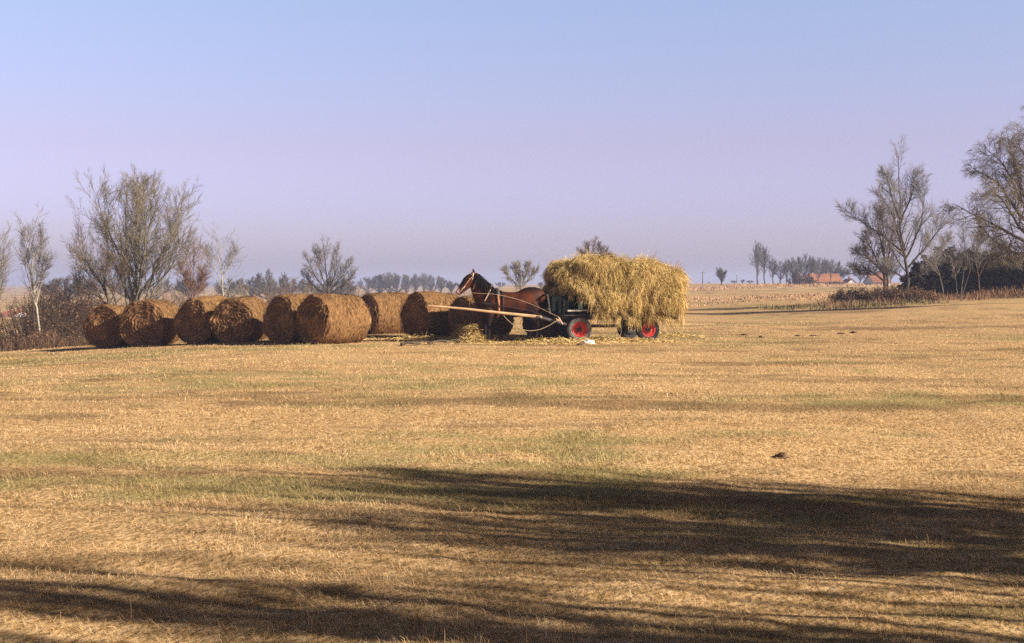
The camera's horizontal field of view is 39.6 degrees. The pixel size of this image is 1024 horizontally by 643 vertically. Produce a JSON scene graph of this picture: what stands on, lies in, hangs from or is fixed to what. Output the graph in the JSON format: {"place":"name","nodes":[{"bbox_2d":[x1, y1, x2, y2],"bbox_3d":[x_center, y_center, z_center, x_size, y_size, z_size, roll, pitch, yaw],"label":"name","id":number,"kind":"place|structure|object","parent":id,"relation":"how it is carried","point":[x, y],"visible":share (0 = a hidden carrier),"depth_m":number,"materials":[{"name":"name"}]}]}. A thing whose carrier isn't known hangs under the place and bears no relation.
{"place":"outdoors","nodes":[
{"label":"outdoors","id":0,"kind":"place"},
{"bbox_2d":[0,283,1023,642],"bbox_3d":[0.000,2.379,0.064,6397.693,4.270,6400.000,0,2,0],"label":"ground","id":1,"kind":"structure","parent":0,"point":[722,311],"depth_m":12.13,"materials":[{"name":"plant"}]},
{"bbox_2d":[0,313,13,342],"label":"scrub bush","id":2,"kind":"object","parent":1,"relation":"on","point":[2,317],"visible":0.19,"depth_m":61.65,"materials":[{"name":"brown plant"}]},
{"bbox_2d":[0,219,17,309],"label":"poplar","id":3,"kind":"object","parent":1,"relation":"on","point":[5,275],"visible":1,"depth_m":65.93,"materials":[{"name":"grey plant"}]},
{"bbox_2d":[0,332,23,351],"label":"scrub bush","id":4,"kind":"object","parent":1,"relation":"on","point":[13,337],"visible":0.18,"depth_m":55.99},
{"bbox_2d":[9,327,52,345],"bbox_3d":[-19.537,1.105,58.093,2.380,1.814,2.316,0,2,0],"label":"scrub bush","id":5,"kind":"object","parent":1,"relation":"on","point":[20,332],"visible":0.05,"depth_m":58.18,"materials":[{"name":"brown plant"}]},
{"bbox_2d":[8,203,57,339],"bbox_3d":[-21.264,-1.484,63.004,2.467,7.794,1.984,1,2,38],"label":"poplar","id":6,"kind":"object","parent":1,"relation":"on","point":[40,277],"visible":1,"depth_m":62.98,"materials":[{"name":"brown plant"}]},
{"bbox_2d":[0,284,80,343],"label":"scrub bush","id":7,"kind":"object","parent":1,"relation":"on","point":[22,325],"visible":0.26,"depth_m":65.86,"materials":[{"name":"brown plant"}]},
{"bbox_2d":[21,325,63,348],"bbox_3d":[-18.739,0.956,56.909,2.638,1.672,2.140,1,2,43],"label":"scrub bush","id":8,"kind":"object","parent":1,"relation":"on","point":[48,336],"visible":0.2,"depth_m":56.87,"materials":[{"name":"brown plant"}]},
{"bbox_2d":[0,333,92,351],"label":"weeds","id":9,"kind":"object","parent":1,"relation":"on","point":[57,345],"visible":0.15,"depth_m":53.61,"materials":[{"name":"plant"}]},
{"bbox_2d":[11,307,86,343],"bbox_3d":[-19.312,0.795,61.155,3.838,2.968,3.504,-1,2,-38],"label":"scrub bush","id":10,"kind":"object","parent":1,"relation":"on","point":[55,327],"visible":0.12,"depth_m":60.84,"materials":[{"name":"plant"}]},
{"bbox_2d":[5,274,106,329],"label":"scrub bush","id":11,"kind":"object","parent":1,"relation":"on","point":[81,299],"visible":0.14,"depth_m":74.40,"materials":[{"name":"brown plant"}]},
{"bbox_2d":[8,270,113,336],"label":"scrub bush","id":12,"kind":"object","parent":1,"relation":"on","point":[63,305],"visible":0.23,"depth_m":68.20,"materials":[{"name":"brown plant"}]},
{"bbox_2d":[2,282,120,333],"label":"scrub bush","id":13,"kind":"object","parent":1,"relation":"on","point":[46,304],"visible":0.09,"depth_m":71.55,"materials":[{"name":"brown plant"}]},
{"bbox_2d":[36,307,89,340],"bbox_3d":[-19.844,0.787,63.791,3.986,2.890,3.192,0,2,0],"label":"scrub bush","id":14,"kind":"object","parent":1,"relation":"on","point":[67,327],"visible":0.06,"depth_m":64.44,"materials":[{"name":"brown plant"}]},
{"bbox_2d":[32,275,96,303],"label":"field tree","id":15,"kind":"object","parent":1,"relation":"on","point":[65,282],"visible":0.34,"depth_m":261.67,"materials":[{"name":"grey plant"}]},
{"bbox_2d":[26,275,102,318],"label":"scrub bush","id":16,"kind":"object","parent":1,"relation":"on","point":[66,297],"visible":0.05,"depth_m":75.80,"materials":[{"name":"brown plant"}]},
{"bbox_2d":[54,325,83,346],"bbox_3d":[-17.556,0.938,57.873,2.460,1.900,2.740,1,2,27],"label":"scrub bush","id":17,"kind":"object","parent":1,"relation":"on","point":[69,334],"visible":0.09,"depth_m":57.65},
{"bbox_2d":[46,288,108,331],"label":"scrub bush","id":18,"kind":"object","parent":1,"relation":"on","point":[88,305],"visible":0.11,"depth_m":69.35,"materials":[{"name":"plant"}]},
{"bbox_2d":[38,287,128,325],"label":"scrub bush","id":19,"kind":"object","parent":1,"relation":"on","point":[77,304],"visible":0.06,"depth_m":71.35,"materials":[{"name":"brown plant"}]},
{"bbox_2d":[60,212,133,304],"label":"willow","id":20,"kind":"object","parent":1,"relation":"on","point":[108,258],"visible":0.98,"depth_m":71.94,"materials":[{"name":"brown plant"}]},
{"bbox_2d":[82,304,129,347],"bbox_3d":[-13.476,0.142,48.254,1.785,1.515,1.872,0,2,14],"label":"hay bale","id":21,"kind":"object","parent":1,"relation":"on","point":[101,326],"visible":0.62,"depth_m":47.49,"materials":[{"name":"plant"}]},
{"bbox_2d":[108,280,152,303],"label":"tree","id":22,"kind":"object","parent":1,"relation":"on","point":[127,286],"visible":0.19,"depth_m":302.58,"materials":[{"name":"grey plant"}]},
{"bbox_2d":[64,164,203,305],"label":"willow","id":23,"kind":"object","parent":1,"relation":"on","point":[132,228],"visible":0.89,"depth_m":75.47,"materials":[{"name":"plant"}]},
{"bbox_2d":[118,298,179,346],"bbox_3d":[-11.902,0.016,47.033,1.891,1.623,1.912,0,2,11],"label":"hay bale","id":24,"kind":"object","parent":1,"relation":"on","point":[147,322],"visible":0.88,"depth_m":46.31,"materials":[{"name":"plant"}]},
{"bbox_2d":[142,277,171,298],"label":"tree","id":25,"kind":"object","parent":1,"relation":"on","point":[164,288],"visible":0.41,"depth_m":305.40,"materials":[{"name":"grey plant"}]},
{"bbox_2d":[143,285,187,306],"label":"wild shrub","id":26,"kind":"object","parent":1,"relation":"on","point":[176,304],"visible":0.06,"depth_m":84.11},
{"bbox_2d":[144,282,213,307],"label":"wild shrub","id":27,"kind":"object","parent":1,"relation":"on","point":[172,295],"visible":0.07,"depth_m":89.08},
{"bbox_2d":[171,279,209,298],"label":"tree","id":28,"kind":"object","parent":1,"relation":"on","point":[181,287],"visible":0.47,"depth_m":306.43,"materials":[{"name":"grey plant"}]},
{"bbox_2d":[166,232,217,307],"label":"alder","id":29,"kind":"object","parent":1,"relation":"on","point":[201,277],"visible":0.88,"depth_m":77.87,"materials":[{"name":"plant"}]},
{"bbox_2d":[171,295,227,343],"bbox_3d":[-9.780,-0.058,45.675,1.856,1.572,1.851,1,2,27],"label":"hay bale","id":30,"kind":"object","parent":1,"relation":"on","point":[192,317],"visible":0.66,"depth_m":44.99,"materials":[{"name":"plant"}]},
{"bbox_2d":[199,221,245,295],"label":"birch","id":31,"kind":"object","parent":1,"relation":"on","point":[233,252],"visible":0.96,"depth_m":92.05,"materials":[{"name":"grey plant"}]},
{"bbox_2d":[213,277,245,297],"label":"tree","id":32,"kind":"object","parent":1,"relation":"on","point":[219,288],"visible":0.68,"depth_m":289.15,"materials":[{"name":"grey plant"}]},
{"bbox_2d":[208,294,267,342],"bbox_3d":[-8.455,-0.101,44.614,1.769,1.531,1.844,0,2,13],"label":"hay bale","id":33,"kind":"object","parent":1,"relation":"on","point":[235,320],"visible":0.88,"depth_m":43.92,"materials":[{"name":"plant"}]},
{"bbox_2d":[207,275,271,300],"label":"wild shrub","id":34,"kind":"object","parent":1,"relation":"on","point":[239,291],"visible":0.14,"depth_m":109.77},
{"bbox_2d":[215,280,276,304],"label":"wild shrub","id":35,"kind":"object","parent":1,"relation":"on","point":[268,300],"visible":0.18,"depth_m":124.51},
{"bbox_2d":[230,276,274,296],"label":"tree","id":36,"kind":"object","parent":1,"relation":"on","point":[250,283],"visible":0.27,"depth_m":299.80,"materials":[{"name":"grey plant"}]},
{"bbox_2d":[239,280,301,298],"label":"field tree","id":37,"kind":"object","parent":1,"relation":"on","point":[287,286],"visible":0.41,"depth_m":276.65,"materials":[{"name":"grey plant"}]},
{"bbox_2d":[254,268,290,298],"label":"tree","id":38,"kind":"object","parent":1,"relation":"on","point":[268,282],"visible":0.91,"depth_m":229.63,"materials":[{"name":"grey plant"}]},
{"bbox_2d":[261,293,312,342],"bbox_3d":[-6.459,-0.100,42.972,1.797,1.527,1.858,1,2,40],"label":"hay bale","id":39,"kind":"object","parent":1,"relation":"on","point":[279,319],"visible":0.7,"depth_m":42.35,"materials":[{"name":"plant"}]},
{"bbox_2d":[264,278,310,301],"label":"wild shrub","id":40,"kind":"object","parent":1,"relation":"on","point":[287,289],"visible":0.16,"depth_m":129.05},
{"bbox_2d":[297,278,311,293],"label":"tree","id":41,"kind":"object","parent":1,"relation":"on","point":[303,288],"visible":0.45,"depth_m":326.53,"materials":[{"name":"grey plant"}]},
{"bbox_2d":[299,234,359,293],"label":"ash tree","id":42,"kind":"object","parent":1,"relation":"on","point":[320,256],"visible":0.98,"depth_m":134.84,"materials":[{"name":"brown plant"}]},
{"bbox_2d":[294,292,371,343],"bbox_3d":[-5.235,-0.087,41.553,1.841,1.532,1.885,1,2,43],"label":"hay bale","id":43,"kind":"object","parent":1,"relation":"on","point":[330,318],"visible":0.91,"depth_m":41.04,"materials":[{"name":"plant"}]},
{"bbox_2d":[308,275,359,294],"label":"bush","id":44,"kind":"object","parent":1,"relation":"on","point":[342,289],"visible":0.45,"depth_m":231.68,"materials":[{"name":"grey plant"}]},
{"bbox_2d":[336,279,368,295],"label":"wild shrub","id":45,"kind":"object","parent":1,"relation":"on","point":[355,291],"visible":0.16,"depth_m":149.61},
{"bbox_2d":[356,277,376,293],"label":"tree","id":46,"kind":"object","parent":1,"relation":"on","point":[360,283],"visible":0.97,"depth_m":419.77,"materials":[{"name":"grey plant"}]},
{"bbox_2d":[363,273,394,292],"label":"tree","id":47,"kind":"object","parent":1,"relation":"on","point":[378,289],"visible":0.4,"depth_m":449.60,"materials":[{"name":"grey plant"}]},
{"bbox_2d":[360,291,408,333],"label":"hay bale","id":48,"kind":"object","parent":1,"relation":"on","point":[383,308],"visible":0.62,"depth_m":48.79,"materials":[{"name":"plant"}]},
{"bbox_2d":[377,272,400,292],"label":"tree","id":49,"kind":"object","parent":1,"relation":"on","point":[388,282],"visible":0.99,"depth_m":429.55,"materials":[{"name":"grey plant"}]},
{"bbox_2d":[389,272,416,291],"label":"tree","id":50,"kind":"object","parent":1,"relation":"on","point":[400,289],"visible":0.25,"depth_m":459.58,"materials":[{"name":"grey plant"}]},
{"bbox_2d":[400,276,410,292],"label":"tree","id":51,"kind":"object","parent":1,"relation":"on","point":[405,282],"visible":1,"depth_m":439.43,"materials":[{"name":"grey plant"}]},
{"bbox_2d":[400,341,428,345],"bbox_3d":[-2.726,0.601,39.651,0.871,0.126,0.135,-1,2,-31],"label":"fallen branch","id":52,"kind":"object","parent":1,"relation":"on","point":[408,342],"visible":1,"depth_m":39.59,"materials":[{"name":"wood"}]},
{"bbox_2d":[411,273,420,291],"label":"tree","id":53,"kind":"object","parent":1,"relation":"on","point":[416,284],"visible":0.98,"depth_m":429.13,"materials":[{"name":"grey plant"}]},
{"bbox_2d":[420,273,430,290],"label":"tree","id":54,"kind":"object","parent":1,"relation":"on","point":[423,281],"visible":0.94,"depth_m":449.65,"materials":[{"name":"grey plant"}]},
{"bbox_2d":[397,290,458,337],"bbox_3d":[-2.565,-0.235,46.100,1.909,1.571,1.842,-1,2,-42],"label":"hay bale","id":55,"kind":"object","parent":1,"relation":"on","point":[418,316],"visible":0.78,"depth_m":45.49,"materials":[{"name":"plant"}]},
{"bbox_2d":[420,274,446,290],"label":"tree","id":56,"kind":"object","parent":1,"relation":"on","point":[430,280],"visible":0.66,"depth_m":469.30,"materials":[{"name":"grey plant"}]},
{"bbox_2d":[437,277,444,291],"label":"tree","id":57,"kind":"object","parent":1,"relation":"on","point":[441,285],"visible":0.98,"depth_m":449.25,"materials":[{"name":"grey plant"}]},
{"bbox_2d":[427,339,464,343],"bbox_3d":[-1.815,0.560,40.981,0.288,0.109,1.761,1,2,36],"label":"fallen branch","id":58,"kind":"object","parent":1,"relation":"on","point":[445,340],"visible":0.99,"depth_m":41.02,"materials":[{"name":"wood"}]},
{"bbox_2d":[445,281,457,292],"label":"tree","id":59,"kind":"object","parent":1,"relation":"on","point":[450,286],"visible":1,"depth_m":448.64,"materials":[{"name":"grey plant"}]},
{"bbox_2d":[439,322,498,342],"bbox_3d":[-1.374,0.290,42.368,2.162,0.679,2.298,0,2,0],"label":"hay heap","id":60,"kind":"object","parent":1,"relation":"on","point":[469,334],"visible":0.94,"depth_m":41.85,"materials":[{"name":"plant"}]},
{"bbox_2d":[444,295,514,337],"bbox_3d":[-0.983,-0.158,44.932,1.867,1.447,1.730,-1,2,-43],"label":"hay bale","id":61,"kind":"object","parent":1,"relation":"on","point":[503,325],"visible":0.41,"depth_m":44.47,"materials":[{"name":"plant"}]},
{"bbox_2d":[455,269,551,341],"bbox_3d":[-0.227,-0.477,42.123,2.963,2.170,0.823,0,2,-11],"label":"horse","id":62,"kind":"object","parent":1,"relation":"on","point":[476,283],"visible":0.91,"depth_m":41.85},
{"bbox_2d":[498,258,539,291],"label":"elm","id":63,"kind":"object","parent":1,"relation":"on","point":[516,269],"visible":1,"depth_m":149.84,"materials":[{"name":"grey plant"}]},
{"bbox_2d":[520,312,552,336],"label":"hay bale","id":64,"kind":"object","parent":1,"relation":"on","point":[544,332],"visible":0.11,"depth_m":45.67,"materials":[{"name":"plant"}]},
{"bbox_2d":[362,330,723,345],"bbox_3d":[0.744,0.371,44.750,12.199,0.409,9.565,0,2,0],"label":"scattered hay","id":65,"kind":"object","parent":1,"relation":"on","point":[540,339],"visible":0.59,"depth_m":42.33},
{"bbox_2d":[428,294,669,340],"bbox_3d":[1.058,-0.107,42.722,7.740,1.442,1.987,-1,2,-18],"label":"hay wagon","id":66,"kind":"object","parent":1,"relation":"on","point":[572,318],"visible":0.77,"depth_m":42.24,"materials":[{"name":"metal"}]},
{"bbox_2d":[539,244,693,331],"bbox_3d":[3.183,-0.956,43.487,4.787,2.787,3.281,-1,2,-18],"label":"hay load","id":67,"kind":"object","parent":66,"relation":"on","point":[611,286],"visible":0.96,"depth_m":42.38},
{"bbox_2d":[576,237,611,256],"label":"elm","id":68,"kind":"object","parent":1,"relation":"on","point":[593,248],"visible":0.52,"depth_m":139.90,"materials":[{"name":"grey plant"}]},
{"bbox_2d":[716,267,726,284],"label":"tree","id":69,"kind":"object","parent":1,"relation":"on","point":[720,274],"visible":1,"depth_m":298.59,"materials":[{"name":"grey plant"}]},
{"bbox_2d":[748,241,764,283],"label":"tree","id":70,"kind":"object","parent":1,"relation":"on","point":[757,256],"visible":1,"depth_m":299.70,"materials":[{"name":"grey plant"}]},
{"bbox_2d":[760,244,770,283],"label":"tree","id":71,"kind":"object","parent":1,"relation":"on","point":[765,256],"visible":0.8,"depth_m":304.59,"materials":[{"name":"grey plant"}]},
{"bbox_2d":[767,256,776,282],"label":"tree","id":72,"kind":"object","parent":1,"relation":"on","point":[771,264],"visible":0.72,"depth_m":319.81,"materials":[{"name":"grey plant"}]},
{"bbox_2d":[772,260,786,282],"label":"tree","id":73,"kind":"object","parent":1,"relation":"on","point":[775,270],"visible":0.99,"depth_m":309.74,"materials":[{"name":"grey plant"}]},
{"bbox_2d":[774,452,789,458],"bbox_3d":[2.706,1.345,14.267,0.165,0.067,0.187,0,2,0],"label":"molehill","id":74,"kind":"object","parent":1,"relation":"on","point":[781,455],"visible":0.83,"depth_m":14.21,"materials":[{"name":"soil"}]},
{"bbox_2d":[685,291,892,306],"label":"weeds","id":75,"kind":"object","parent":1,"relation":"on","point":[773,295],"visible":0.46,"depth_m":123.94,"materials":[{"name":"plant"}]},
{"bbox_2d":[787,257,799,282],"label":"tree","id":76,"kind":"object","parent":1,"relation":"on","point":[790,264],"visible":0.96,"depth_m":299.77,"materials":[{"name":"grey plant"}]},
{"bbox_2d":[686,282,901,290],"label":"weeds","id":77,"kind":"object","parent":1,"relation":"on","point":[779,285],"visible":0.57,"depth_m":256.37,"materials":[{"name":"plant"}]},
{"bbox_2d":[791,268,799,284],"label":"tree","id":78,"kind":"object","parent":1,"relation":"on","point":[795,273],"visible":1,"depth_m":269.01,"materials":[{"name":"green plant"}]},
{"bbox_2d":[787,261,809,276],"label":"tree","id":79,"kind":"object","parent":1,"relation":"on","point":[801,268],"visible":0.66,"depth_m":319.67,"materials":[{"name":"grey plant"}]},
{"bbox_2d":[786,272,816,284],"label":"wild shrub","id":80,"kind":"object","parent":1,"relation":"on","point":[808,279],"visible":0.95,"depth_m":268.63,"materials":[{"name":"grey plant"}]},
{"bbox_2d":[796,253,815,276],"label":"tree","id":81,"kind":"object","parent":1,"relation":"on","point":[804,261],"visible":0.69,"depth_m":329.76,"materials":[{"name":"grey plant"}]},
{"bbox_2d":[809,257,827,273],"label":"tree","id":82,"kind":"object","parent":1,"relation":"on","point":[822,263],"visible":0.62,"depth_m":324.71,"materials":[{"name":"grey plant"}]},
{"bbox_2d":[812,261,826,282],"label":"tree","id":83,"kind":"object","parent":1,"relation":"on","point":[816,272],"visible":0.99,"depth_m":284.72,"materials":[{"name":"grey plant"}]},
{"bbox_2d":[809,272,843,283],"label":"house","id":84,"kind":"structure","parent":1,"relation":"on","point":[824,278],"depth_m":297.05,"materials":[{"name":"paint"}]},
{"bbox_2d":[831,265,850,278],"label":"tree","id":85,"kind":"object","parent":1,"relation":"on","point":[841,272],"visible":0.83,"depth_m":309.32,"materials":[{"name":"grey plant"}]},
{"bbox_2d":[827,287,860,304],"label":"bush","id":86,"kind":"object","parent":1,"relation":"on","point":[835,297],"visible":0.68,"depth_m":85.95,"materials":[{"name":"brown plant"}]},
{"bbox_2d":[756,297,948,310],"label":"weeds","id":87,"kind":"object","parent":1,"relation":"on","point":[858,305],"visible":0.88,"depth_m":80.29,"materials":[{"name":"plant"}]},
{"bbox_2d":[837,286,869,302],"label":"bush","id":88,"kind":"object","parent":1,"relation":"on","point":[855,295],"visible":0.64,"depth_m":85.55,"materials":[{"name":"brown plant"}]},
{"bbox_2d":[853,283,885,301],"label":"bush","id":89,"kind":"object","parent":1,"relation":"on","point":[858,295],"visible":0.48,"depth_m":85.49,"materials":[{"name":"brown plant"}]},
{"bbox_2d":[863,272,890,284],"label":"house","id":90,"kind":"structure","parent":1,"relation":"on","point":[873,279],"depth_m":248.49,"materials":[{"name":"brown tile"}]},
{"bbox_2d":[862,283,898,301],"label":"bush","id":91,"kind":"object","parent":1,"relation":"on","point":[875,294],"visible":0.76,"depth_m":84.51,"materials":[{"name":"brown plant"}]},
{"bbox_2d":[846,198,917,300],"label":"oak","id":92,"kind":"object","parent":1,"relation":"on","point":[858,253],"visible":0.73,"depth_m":87.87,"materials":[{"name":"brown plant"}]},
{"bbox_2d":[880,284,904,302],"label":"bush","id":93,"kind":"object","parent":1,"relation":"on","point":[893,289],"visible":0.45,"depth_m":84.62,"materials":[{"name":"brown plant"}]},
{"bbox_2d":[834,133,955,291],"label":"oak","id":94,"kind":"object","parent":1,"relation":"on","point":[902,248],"visible":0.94,"depth_m":84.76,"materials":[{"name":"brown plant"}]},
{"bbox_2d":[893,285,930,300],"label":"bush","id":95,"kind":"object","parent":1,"relation":"on","point":[906,293],"visible":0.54,"depth_m":83.67,"materials":[{"name":"brown plant"}]},
{"bbox_2d":[815,285,1023,307],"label":"weeds","id":96,"kind":"object","parent":1,"relation":"on","point":[999,294],"visible":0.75,"depth_m":82.47,"materials":[{"name":"plant"}]},
{"bbox_2d":[908,289,940,301],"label":"bush","id":97,"kind":"object","parent":1,"relation":"on","point":[924,295],"visible":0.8,"depth_m":82.82,"materials":[{"name":"brown plant"}]},
{"bbox_2d":[919,220,957,300],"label":"sapling","id":98,"kind":"object","parent":1,"relation":"on","point":[941,241],"visible":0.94,"depth_m":82.01,"materials":[{"name":"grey plant"}]},
{"bbox_2d":[902,253,976,296],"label":"thicket bush","id":99,"kind":"object","parent":1,"relation":"on","point":[929,282],"visible":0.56,"depth_m":88.67,"materials":[{"name":"green plant"}]},
{"bbox_2d":[913,245,984,296],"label":"thicket bush","id":100,"kind":"object","parent":1,"relation":"on","point":[947,270],"visible":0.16,"depth_m":89.86,"materials":[{"name":"brown plant"}]},
{"bbox_2d":[946,220,990,300],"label":"birch","id":101,"kind":"object","parent":1,"relation":"on","point":[951,253],"visible":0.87,"depth_m":79.91,"materials":[{"name":"grey plant"}]},
{"bbox_2d":[941,253,1004,295],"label":"thicket bush","id":102,"kind":"object","parent":1,"relation":"on","point":[971,274],"visible":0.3,"depth_m":88.64,"materials":[{"name":"brown plant"}]},
{"bbox_2d":[929,105,1023,271],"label":"willow","id":103,"kind":"object","parent":1,"relation":"on","point":[1004,248],"visible":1,"depth_m":73.80,"materials":[{"name":"brown plant"}]},
{"bbox_2d":[963,235,998,300],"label":"birch","id":104,"kind":"object","parent":1,"relation":"on","point":[994,251],"visible":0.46,"depth_m":79.91,"materials":[{"name":"plant"}]},
{"bbox_2d":[954,255,1016,295],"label":"thicket bush","id":105,"kind":"object","parent":1,"relation":"on","point":[975,281],"visible":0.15,"depth_m":87.81,"materials":[{"name":"green plant"}]},
{"bbox_2d":[975,254,1022,292],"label":"thicket bush","id":106,"kind":"object","parent":1,"relation":"on","point":[988,281],"visible":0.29,"depth_m":87.16,"materials":[{"name":"green plant"}]},
{"bbox_2d":[991,258,1023,294],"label":"thicket bush","id":107,"kind":"object","parent":1,"relation":"on","point":[1009,278],"visible":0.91,"depth_m":85.10,"materials":[{"name":"green plant"}]},
{"bbox_2d":[0,0,1023,284],"label":"sky","id":108,"kind":"structure","parent":0,"point":[446,139],"materials":[{"name":"blue"}]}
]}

